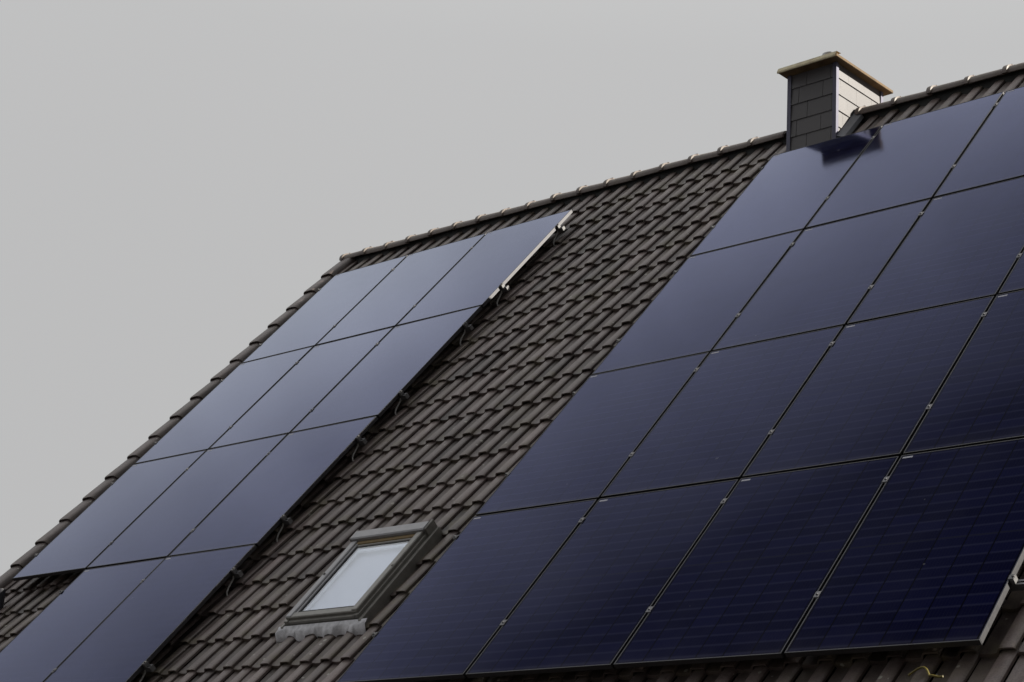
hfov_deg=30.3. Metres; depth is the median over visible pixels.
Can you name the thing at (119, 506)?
solar panel
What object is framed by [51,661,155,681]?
mounting rail
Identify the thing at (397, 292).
solar panel
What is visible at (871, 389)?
solar panel
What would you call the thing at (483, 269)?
solar panel
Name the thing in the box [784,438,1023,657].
solar panel
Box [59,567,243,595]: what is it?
mounting rail
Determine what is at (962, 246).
solar panel
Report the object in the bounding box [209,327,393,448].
solar panel
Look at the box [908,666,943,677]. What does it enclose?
earth cable
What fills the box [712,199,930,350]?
solar panel
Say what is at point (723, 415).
solar panel
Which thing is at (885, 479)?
mounting rail
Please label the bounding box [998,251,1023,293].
solar panel
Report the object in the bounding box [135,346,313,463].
solar panel
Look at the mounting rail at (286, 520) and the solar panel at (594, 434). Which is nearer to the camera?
the solar panel at (594, 434)
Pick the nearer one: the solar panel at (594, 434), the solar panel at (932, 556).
the solar panel at (932, 556)
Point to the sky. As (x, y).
(176, 175)
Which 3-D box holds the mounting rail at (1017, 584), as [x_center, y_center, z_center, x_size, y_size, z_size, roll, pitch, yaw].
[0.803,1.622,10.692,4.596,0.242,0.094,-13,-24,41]
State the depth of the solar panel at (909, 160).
14.89 m
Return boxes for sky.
[0,0,1023,575]
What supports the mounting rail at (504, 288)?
attached to the tiled house
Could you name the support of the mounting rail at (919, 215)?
attached to the tiled house
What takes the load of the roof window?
in the tiled house
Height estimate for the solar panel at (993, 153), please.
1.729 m
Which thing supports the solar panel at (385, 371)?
attached to the mounting rail at (403, 395)
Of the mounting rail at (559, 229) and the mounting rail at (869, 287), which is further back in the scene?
the mounting rail at (559, 229)
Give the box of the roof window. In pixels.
[275,519,442,642]
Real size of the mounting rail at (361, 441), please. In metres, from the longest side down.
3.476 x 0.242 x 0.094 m
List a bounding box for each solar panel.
[0,558,164,681]
[12,450,206,580]
[44,544,256,681]
[87,434,287,568]
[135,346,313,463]
[169,416,377,556]
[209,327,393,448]
[242,255,407,362]
[291,306,481,432]
[316,233,485,344]
[337,499,597,681]
[397,209,572,325]
[466,479,738,677]
[476,352,708,515]
[592,230,802,374]
[601,326,843,497]
[614,456,899,668]
[690,125,881,256]
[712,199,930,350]
[742,296,994,477]
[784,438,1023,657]
[806,91,1004,228]
[847,177,1023,324]
[903,290,1023,454]
[934,86,1023,197]
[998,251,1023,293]
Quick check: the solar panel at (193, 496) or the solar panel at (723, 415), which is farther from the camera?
the solar panel at (193, 496)
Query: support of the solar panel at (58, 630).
attached to the mounting rail at (236, 573)
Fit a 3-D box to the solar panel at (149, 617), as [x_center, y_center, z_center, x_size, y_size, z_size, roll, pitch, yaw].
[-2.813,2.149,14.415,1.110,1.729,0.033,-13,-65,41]
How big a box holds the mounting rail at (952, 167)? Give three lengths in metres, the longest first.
4.596 x 0.242 x 0.094 m
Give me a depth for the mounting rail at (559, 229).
18.00 m
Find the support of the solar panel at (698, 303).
attached to the mounting rail at (919, 215)
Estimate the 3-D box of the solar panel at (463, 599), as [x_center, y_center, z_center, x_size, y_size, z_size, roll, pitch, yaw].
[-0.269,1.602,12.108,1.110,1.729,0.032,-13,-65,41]
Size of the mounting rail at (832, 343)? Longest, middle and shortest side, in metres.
4.596 x 0.242 x 0.094 m
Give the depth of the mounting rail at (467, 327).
16.81 m
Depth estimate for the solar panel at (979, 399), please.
11.05 m
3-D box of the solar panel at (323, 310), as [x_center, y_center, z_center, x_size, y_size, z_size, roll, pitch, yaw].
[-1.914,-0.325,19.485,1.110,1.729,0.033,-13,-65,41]
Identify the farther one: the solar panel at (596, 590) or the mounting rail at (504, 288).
the mounting rail at (504, 288)
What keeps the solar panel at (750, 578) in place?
attached to the mounting rail at (1017, 584)
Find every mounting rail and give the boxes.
[34,515,292,556]
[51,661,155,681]
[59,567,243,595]
[110,435,366,485]
[154,390,409,444]
[220,322,473,381]
[259,283,509,345]
[317,224,565,290]
[372,574,1023,636]
[453,476,889,539]
[505,404,931,476]
[572,312,986,395]
[616,253,1021,342]
[673,211,923,273]
[711,164,955,229]
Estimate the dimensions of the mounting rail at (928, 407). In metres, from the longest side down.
4.596 x 0.242 x 0.094 m
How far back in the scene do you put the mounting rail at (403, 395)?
16.07 m
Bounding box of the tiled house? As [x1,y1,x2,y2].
[0,51,1023,681]
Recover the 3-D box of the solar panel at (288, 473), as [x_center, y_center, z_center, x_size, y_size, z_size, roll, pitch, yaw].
[-1.958,1.201,15.610,1.110,1.729,0.033,-12,-65,41]
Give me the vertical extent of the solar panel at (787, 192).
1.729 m

